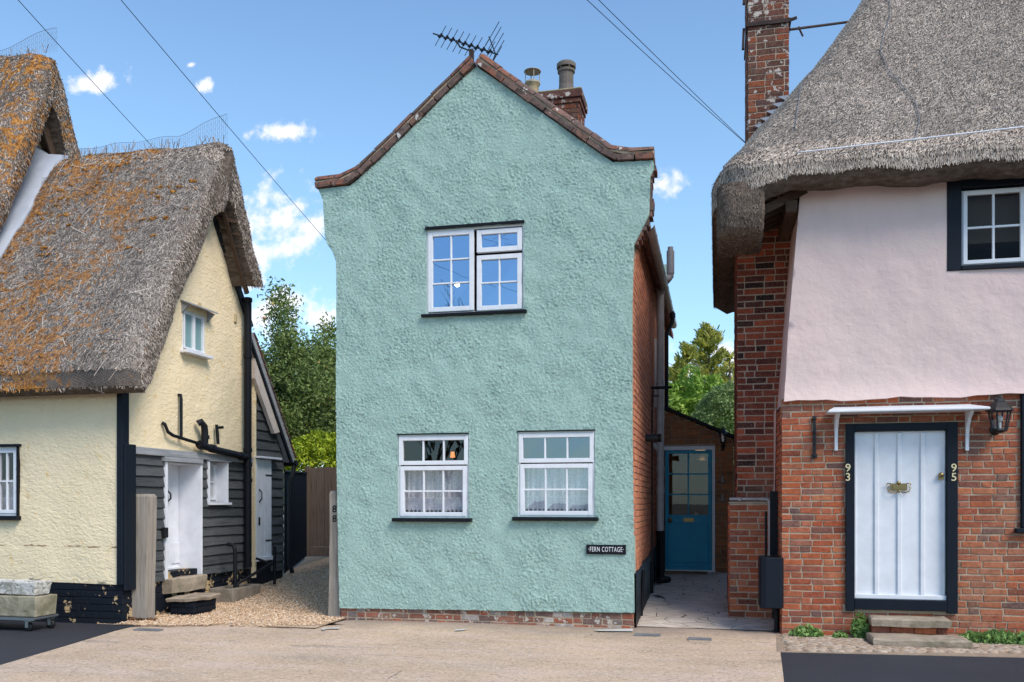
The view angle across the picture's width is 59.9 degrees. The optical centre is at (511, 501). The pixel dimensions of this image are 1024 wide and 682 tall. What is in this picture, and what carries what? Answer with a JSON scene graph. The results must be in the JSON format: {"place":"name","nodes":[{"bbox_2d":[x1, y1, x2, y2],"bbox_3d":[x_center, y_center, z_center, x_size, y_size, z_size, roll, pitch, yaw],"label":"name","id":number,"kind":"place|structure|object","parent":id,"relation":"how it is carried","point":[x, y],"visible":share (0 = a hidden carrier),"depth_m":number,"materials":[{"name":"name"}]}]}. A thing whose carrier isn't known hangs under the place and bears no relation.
{"place":"outdoors","nodes":[
{"label":"outdoors","id":0,"kind":"place"},
{"bbox_2d":[0,620,140,664],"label":"road","id":1,"kind":"structure","parent":0,"point":[17,641],"depth_m":9.68,"materials":[{"name":"grey asphalt"}]},
{"bbox_2d":[0,614,58,630],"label":"platform trolley","id":2,"kind":"object","parent":1,"relation":"on","point":[28,624],"visible":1,"depth_m":9.99,"materials":[{"name":"silver metal"}]},
{"bbox_2d":[0,594,56,616],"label":"stone trough","id":3,"kind":"object","parent":2,"relation":"on","point":[26,605],"visible":0.95,"depth_m":9.97,"materials":[{"name":"beige stone"}]},
{"bbox_2d":[0,579,51,595],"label":"stone trough","id":4,"kind":"object","parent":3,"relation":"on","point":[24,587],"visible":1,"depth_m":10.00,"materials":[{"name":"grey stone"}]},
{"bbox_2d":[0,620,783,681],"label":"forecourt pavement","id":5,"kind":"structure","parent":0,"point":[379,651],"depth_m":8.40,"materials":[{"name":"beige concrete"}]},
{"bbox_2d":[133,628,163,630],"bbox_3d":[-4.104,1.444,10.040,0.320,0.019,0.100,0,0,13],"label":"service cover","id":6,"kind":"object","parent":5,"relation":"on","point":[146,629],"visible":1,"depth_m":10.01,"materials":[{"name":"grey metal"}]},
{"bbox_2d":[322,627,632,630],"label":"painted marks","id":7,"kind":"object","parent":5,"relation":"on","point":[465,629],"visible":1,"depth_m":10.03},
{"bbox_2d":[634,633,660,636],"bbox_3d":[1.473,1.444,9.654,0.280,0.019,0.100,0,0,13],"label":"service cover","id":8,"kind":"object","parent":5,"relation":"on","point":[645,634],"visible":1,"depth_m":9.62,"materials":[{"name":"grey metal"}]},
{"bbox_2d":[688,637,711,640],"bbox_3d":[1.979,1.444,9.366,0.240,0.019,0.100,0,0,13],"label":"service cover","id":9,"kind":"object","parent":5,"relation":"on","point":[699,638],"visible":1,"depth_m":9.33,"materials":[{"name":"grey metal"}]},
{"bbox_2d":[0,0,861,471],"label":"sky","id":10,"kind":"structure","parent":0,"point":[310,88],"materials":[{"name":"blue"}]},
{"bbox_2d":[283,515,773,631],"bbox_3d":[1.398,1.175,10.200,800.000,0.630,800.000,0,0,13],"label":"ground","id":11,"kind":"structure","parent":0,"point":[307,560],"depth_m":16.66,"materials":[{"name":"grey concrete"}]},
{"bbox_2d":[0,28,298,623],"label":"yellow cottage","id":12,"kind":"structure","parent":11,"relation":"on","point":[132,363],"depth_m":11.58,"materials":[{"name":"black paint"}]},
{"bbox_2d":[0,444,21,519],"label":"window","id":13,"kind":"structure","parent":12,"relation":"in","point":[8,507],"depth_m":10.93,"materials":[{"name":"white paint"}]},
{"bbox_2d":[18,0,151,145],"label":"overhead cable","id":14,"kind":"object","parent":12,"relation":"attached to","point":[81,69],"visible":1,"depth_m":9.90,"materials":[{"name":"black paint"}]},
{"bbox_2d":[168,465,180,569],"bbox_3d":[-4.632,0.234,11.825,0.112,1.453,0.736,0,0,13],"label":"door","id":15,"kind":"structure","parent":12,"relation":"in","point":[173,470],"depth_m":12.07,"materials":[{"name":"white paint"}]},
{"bbox_2d":[162,574,206,593],"bbox_3d":[-4.432,1.083,11.754,0.410,0.204,0.829,0,0,13],"label":"doorstep","id":16,"kind":"object","parent":12,"relation":"attached to","point":[183,583],"visible":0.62,"depth_m":11.61,"materials":[{"name":"stone"}]},
{"bbox_2d":[180,310,213,359],"bbox_3d":[-4.284,-2.257,12.024,0.180,0.580,0.632,0,0,13],"label":"window","id":17,"kind":"structure","parent":12,"relation":"in","point":[193,325],"depth_m":12.00,"materials":[{"name":"white paint"}]},
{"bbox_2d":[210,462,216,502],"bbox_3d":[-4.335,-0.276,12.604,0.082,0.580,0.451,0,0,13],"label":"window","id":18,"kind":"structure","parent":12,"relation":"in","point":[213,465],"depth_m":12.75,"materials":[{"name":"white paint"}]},
{"bbox_2d":[256,459,272,561],"bbox_3d":[-3.846,0.131,13.821,0.089,1.569,0.537,0,0,13],"label":"door","id":19,"kind":"structure","parent":12,"relation":"in","point":[263,467],"depth_m":13.81,"materials":[{"name":"white paint"}]},
{"bbox_2d":[97,557,344,627],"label":"gravel drive","id":20,"kind":"structure","parent":11,"relation":"on","point":[312,564],"depth_m":11.95,"materials":[{"name":"beige gravel"}]},
{"bbox_2d":[128,617,155,621],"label":"leaf litter","id":21,"kind":"object","parent":20,"relation":"on","point":[137,619],"visible":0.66,"depth_m":10.70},
{"bbox_2d":[132,494,156,618],"bbox_3d":[-4.485,0.699,10.837,0.221,1.582,0.195,0,0,13],"label":"oak post","id":22,"kind":"object","parent":20,"relation":"on","point":[143,599],"visible":0.92,"depth_m":10.75,"materials":[{"name":"grey wood"}]},
{"bbox_2d":[170,598,215,615],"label":"brick block","id":23,"kind":"structure","parent":20,"relation":"on","point":[193,607],"depth_m":11.26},
{"bbox_2d":[165,592,220,601],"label":"step slab","id":24,"kind":"structure","parent":23,"relation":"on","point":[195,596],"depth_m":11.30,"materials":[{"name":"stone"}]},
{"bbox_2d":[209,584,259,603],"bbox_3d":[-3.925,1.332,12.620,0.379,0.272,0.779,0,0,13],"label":"drain trough","id":25,"kind":"object","parent":20,"relation":"on","point":[230,593],"visible":0.46,"depth_m":12.34,"materials":[{"name":"concrete"}]},
{"bbox_2d":[226,542,275,587],"bbox_3d":[-3.845,0.926,13.003,0.271,0.708,1.169,0,0,13],"label":"pipe rail","id":26,"kind":"object","parent":25,"relation":"on","point":[235,582],"visible":0.82,"depth_m":12.78,"materials":[{"name":"black metal"}]},
{"bbox_2d":[283,470,307,572],"bbox_3d":[-3.889,0.323,16.032,0.032,1.779,2.298,0,0,-4],"label":"corrugated screen","id":27,"kind":"object","parent":20,"relation":"on","point":[299,517],"visible":0.82,"depth_m":16.23,"materials":[{"name":"black paint"}]},
{"bbox_2d":[328,491,340,620],"bbox_3d":[-2.191,0.678,11.164,0.182,1.624,0.168,0,0,13],"label":"oak post","id":28,"kind":"object","parent":20,"relation":"on","point":[334,609],"visible":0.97,"depth_m":11.09,"materials":[{"name":"grey wood"}]},
{"bbox_2d":[253,276,335,470],"bbox_3d":[-5.470,-2.328,22.170,4.200,6.362,4.803,0,0,-16],"label":"apple tree","id":29,"kind":"object","parent":11,"relation":"on","point":[302,389],"visible":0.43,"depth_m":21.42,"materials":[{"name":"green plant"}]},
{"bbox_2d":[283,428,336,508],"bbox_3d":[-4.292,-0.363,20.271,2.372,2.569,2.410,0,0,13],"label":"clipped shrub","id":30,"kind":"object","parent":11,"relation":"on","point":[311,446],"visible":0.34,"depth_m":19.61,"materials":[{"name":"green plant"}]},
{"bbox_2d":[291,311,336,460],"bbox_3d":[-5.160,-2.363,26.621,3.482,6.421,4.184,0,0,13],"label":"leafy tree","id":31,"kind":"object","parent":11,"relation":"on","point":[330,330],"visible":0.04,"depth_m":25.93,"materials":[{"name":"green plant"}]},
{"bbox_2d":[305,467,336,555],"bbox_3d":[-2.019,0.178,17.131,4.248,1.845,0.080,0,0,13],"label":"wooden fence","id":32,"kind":"object","parent":11,"relation":"on","point":[321,483],"visible":0.14,"depth_m":17.53,"materials":[{"name":"brown wood"}]},
{"bbox_2d":[314,54,733,627],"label":"green cottage","id":33,"kind":"structure","parent":11,"relation":"on","point":[506,322],"depth_m":10.64,"materials":[{"name":"paint"}]},
{"bbox_2d":[121,0,325,239],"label":"overhead cable","id":34,"kind":"object","parent":33,"relation":"attached to","point":[216,112],"visible":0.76,"depth_m":10.14,"materials":[{"name":"black paint"}]},
{"bbox_2d":[392,432,472,521],"bbox_3d":[-0.950,-0.291,10.765,0.995,1.067,0.219,0,0,13],"label":"window","id":35,"kind":"structure","parent":33,"relation":"in","point":[420,496],"depth_m":10.80,"materials":[{"name":"white paint"}]},
{"bbox_2d":[450,452,454,465],"bbox_3d":[-0.783,-0.514,11.727,0.068,0.285,0.068,0,0,13],"label":"table lamp","id":36,"kind":"object","parent":33,"relation":"in","point":[452,455],"visible":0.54,"depth_m":11.71,"materials":[{"name":"orange"}]},
{"bbox_2d":[433,22,503,60],"bbox_3d":[-0.589,-5.717,11.223,1.283,0.900,0.166,0,0,40],"label":"television aerial","id":37,"kind":"object","parent":33,"relation":"attached to","point":[471,51],"visible":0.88,"depth_m":11.16,"materials":[{"name":"black metal"}]},
{"bbox_2d":[421,220,526,317],"bbox_3d":[-0.451,-2.767,10.631,1.294,1.091,0.152,0,0,13],"label":"window","id":38,"kind":"structure","parent":33,"relation":"in","point":[450,252],"depth_m":10.63,"materials":[{"name":"white paint"}]},
{"bbox_2d":[512,429,598,520],"bbox_3d":[0.517,-0.305,10.428,1.012,1.059,0.219,0,0,13],"label":"window","id":39,"kind":"structure","parent":33,"relation":"in","point":[538,497],"depth_m":10.46,"materials":[{"name":"white paint"}]},
{"bbox_2d":[586,545,625,554],"bbox_3d":[1.083,0.553,10.240,0.456,0.110,0.024,0,0,13],"label":"name plate","id":40,"kind":"object","parent":33,"relation":"attached to","point":[607,549],"visible":1,"depth_m":10.23,"materials":[{"name":"black paint"}]},
{"bbox_2d":[654,339,656,410],"bbox_3d":[2.242,-1.965,13.854,0.050,1.050,0.500,0,0,13],"label":"side window frame","id":41,"kind":"structure","parent":33,"relation":"in","point":[655,340],"depth_m":13.61,"materials":[{"name":"white paint"}]},
{"bbox_2d":[665,450,711,569],"bbox_3d":[2.873,0.138,14.500,0.746,1.946,0.138,0,0,13],"label":"door","id":42,"kind":"structure","parent":33,"relation":"in","point":[688,538],"depth_m":14.52,"materials":[{"name":"blue paint"}]},
{"bbox_2d":[718,426,727,450],"bbox_3d":[3.395,-1.017,14.309,0.156,0.391,0.156,0,0,13],"label":"wall lantern","id":43,"kind":"object","parent":33,"relation":"attached to","point":[722,431],"depth_m":14.28,"materials":[{"name":"black metal"}]},
{"bbox_2d":[669,341,731,426],"bbox_3d":[5.092,-1.832,24.797,3.292,5.384,3.120,0,0,13],"label":"golden conifer","id":44,"kind":"object","parent":11,"relation":"on","point":[689,353],"visible":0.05,"depth_m":24.94,"materials":[{"name":"green plant"}]},
{"bbox_2d":[669,363,733,433],"bbox_3d":[4.234,-1.154,20.888,3.528,4.068,3.688,0,0,13],"label":"leafy shrub","id":45,"kind":"object","parent":11,"relation":"on","point":[688,393],"visible":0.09,"depth_m":20.29,"materials":[{"name":"green plant"}]},
{"bbox_2d":[669,321,733,389],"bbox_3d":[5.620,-2.220,26.250,2.761,6.161,3.754,0,0,-33],"label":"golden conifer","id":46,"kind":"object","parent":11,"relation":"on","point":[709,340],"visible":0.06,"depth_m":25.91,"materials":[{"name":"green plant"}]},
{"bbox_2d":[691,380,734,501],"bbox_3d":[4.801,-0.875,19.182,2.032,3.511,2.058,0,0,13],"label":"feathery shrub","id":47,"kind":"object","parent":11,"relation":"on","point":[712,401],"visible":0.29,"depth_m":18.86,"materials":[{"name":"green plant"}]},
{"bbox_2d":[716,351,733,382],"bbox_3d":[6.159,-1.700,24.823,2.552,5.119,2.456,0,0,13],"label":"golden conifer","id":48,"kind":"object","parent":11,"relation":"on","point":[730,369],"visible":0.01,"depth_m":25.00,"materials":[{"name":"green plant"}]},
{"bbox_2d":[727,497,771,618],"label":"brick pier","id":49,"kind":"structure","parent":11,"relation":"on","point":[745,535],"depth_m":10.67,"materials":[{"name":"red brick"}]},
{"bbox_2d":[711,0,1023,635],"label":"pink cottage","id":50,"kind":"structure","parent":11,"relation":"on","point":[867,208],"depth_m":9.53,"materials":[{"name":"red brick"}]},
{"bbox_2d":[587,0,744,142],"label":"overhead cable","id":51,"kind":"object","parent":50,"relation":"attached to","point":[662,69],"visible":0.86,"depth_m":9.79,"materials":[{"name":"black paint"}]},
{"bbox_2d":[599,0,744,141],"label":"overhead cable","id":52,"kind":"object","parent":50,"relation":"attached to","point":[668,68],"visible":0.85,"depth_m":9.87,"materials":[{"name":"black paint"}]},
{"bbox_2d":[758,555,783,608],"bbox_3d":[2.884,0.893,9.910,0.249,0.557,0.460,0,0,13],"label":"meter cover","id":53,"kind":"object","parent":50,"relation":"attached to","point":[770,581],"visible":0.91,"depth_m":9.69,"materials":[{"name":"black paint"}]},
{"bbox_2d":[855,430,945,599],"bbox_3d":[4.139,0.145,9.503,0.917,1.797,0.091,0,0,13],"label":"door","id":54,"kind":"structure","parent":50,"relation":"in","point":[900,476],"depth_m":9.49,"materials":[{"name":"white paint"}]},
{"bbox_2d":[962,187,1023,264],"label":"window","id":55,"kind":"structure","parent":50,"relation":"in","point":[992,219],"depth_m":9.29,"materials":[{"name":"white paint"}]},
{"bbox_2d":[984,395,1014,434],"bbox_3d":[5.007,-0.894,9.143,0.284,0.407,0.284,0,0,13],"label":"wall lantern","id":56,"kind":"object","parent":50,"relation":"attached to","point":[1000,404],"depth_m":9.10,"materials":[{"name":"black metal"}]},
{"bbox_2d":[776,633,1023,657],"bbox_3d":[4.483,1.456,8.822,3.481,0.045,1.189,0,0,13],"label":"cobbles","id":57,"kind":"object","parent":11,"relation":"on","point":[819,644],"visible":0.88,"depth_m":8.78,"materials":[{"name":"grey stone"}]},
{"bbox_2d":[788,623,824,636],"bbox_3d":[3.154,1.386,9.529,0.380,0.179,0.205,0,0,13],"label":"weed","id":58,"kind":"object","parent":57,"relation":"on","point":[802,631],"visible":0.94,"depth_m":9.50,"materials":[{"name":"green plant"}]},
{"bbox_2d":[832,630,848,637],"bbox_3d":[3.479,1.415,9.435,0.179,0.106,0.110,0,0,13],"label":"weed","id":59,"kind":"object","parent":57,"relation":"on","point":[841,634],"visible":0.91,"depth_m":9.41,"materials":[{"name":"green plant"}]},
{"bbox_2d":[850,612,869,638],"bbox_3d":[3.698,1.316,9.446,0.215,0.312,0.130,0,0,13],"label":"weed","id":60,"kind":"object","parent":57,"relation":"on","point":[860,627],"visible":0.86,"depth_m":9.43,"materials":[{"name":"green plant"}]},
{"bbox_2d":[869,625,947,634],"bbox_3d":[4.160,1.381,9.354,0.738,0.157,0.212,0,0,13],"label":"brick course","id":61,"kind":"object","parent":57,"relation":"on","point":[923,631],"visible":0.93,"depth_m":9.26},
{"bbox_2d":[868,615,951,627],"bbox_3d":[4.155,1.256,9.325,0.787,0.098,0.305,0,0,13],"label":"stone step","id":62,"kind":"object","parent":61,"relation":"on","point":[908,621],"visible":0.99,"depth_m":9.21,"materials":[{"name":"beige stone"}]},
{"bbox_2d":[866,632,972,648],"bbox_3d":[4.129,1.427,9.039,0.941,0.123,0.452,0,0,13],"label":"stone step","id":63,"kind":"object","parent":57,"relation":"on","point":[914,640],"visible":0.94,"depth_m":8.88,"materials":[{"name":"beige stone"}]},
{"bbox_2d":[958,630,985,642],"bbox_3d":[4.742,1.398,9.145,0.360,0.146,0.194,0,0,13],"label":"weed","id":64,"kind":"object","parent":57,"relation":"on","point":[970,635],"visible":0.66,"depth_m":9.11,"materials":[{"name":"green plant"}]},
{"bbox_2d":[976,628,1018,643],"bbox_3d":[4.947,1.386,9.076,0.442,0.183,0.239,0,0,13],"label":"weed","id":65,"kind":"object","parent":57,"relation":"on","point":[991,637],"visible":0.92,"depth_m":9.03,"materials":[{"name":"green plant"}]},
{"bbox_2d":[1006,630,1023,644],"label":"weed","id":66,"kind":"object","parent":57,"relation":"on","point":[1020,640],"visible":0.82,"depth_m":8.98,"materials":[{"name":"green plant"}]},
{"bbox_2d":[635,572,773,630],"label":"passage paving","id":67,"kind":"structure","parent":0,"point":[689,601],"depth_m":11.47,"materials":[{"name":"grey concrete"}]},
{"bbox_2d":[665,571,706,573],"bbox_3d":[2.775,1.145,14.342,0.730,0.027,0.270,0,0,13],"label":"threshold","id":68,"kind":"object","parent":67,"relation":"on","point":[685,572],"visible":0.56,"depth_m":14.24,"materials":[{"name":"black"}]},
{"bbox_2d":[780,652,1023,681],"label":"road","id":69,"kind":"structure","parent":0,"point":[815,667],"depth_m":7.78,"materials":[{"name":"grey asphalt"}]}
]}

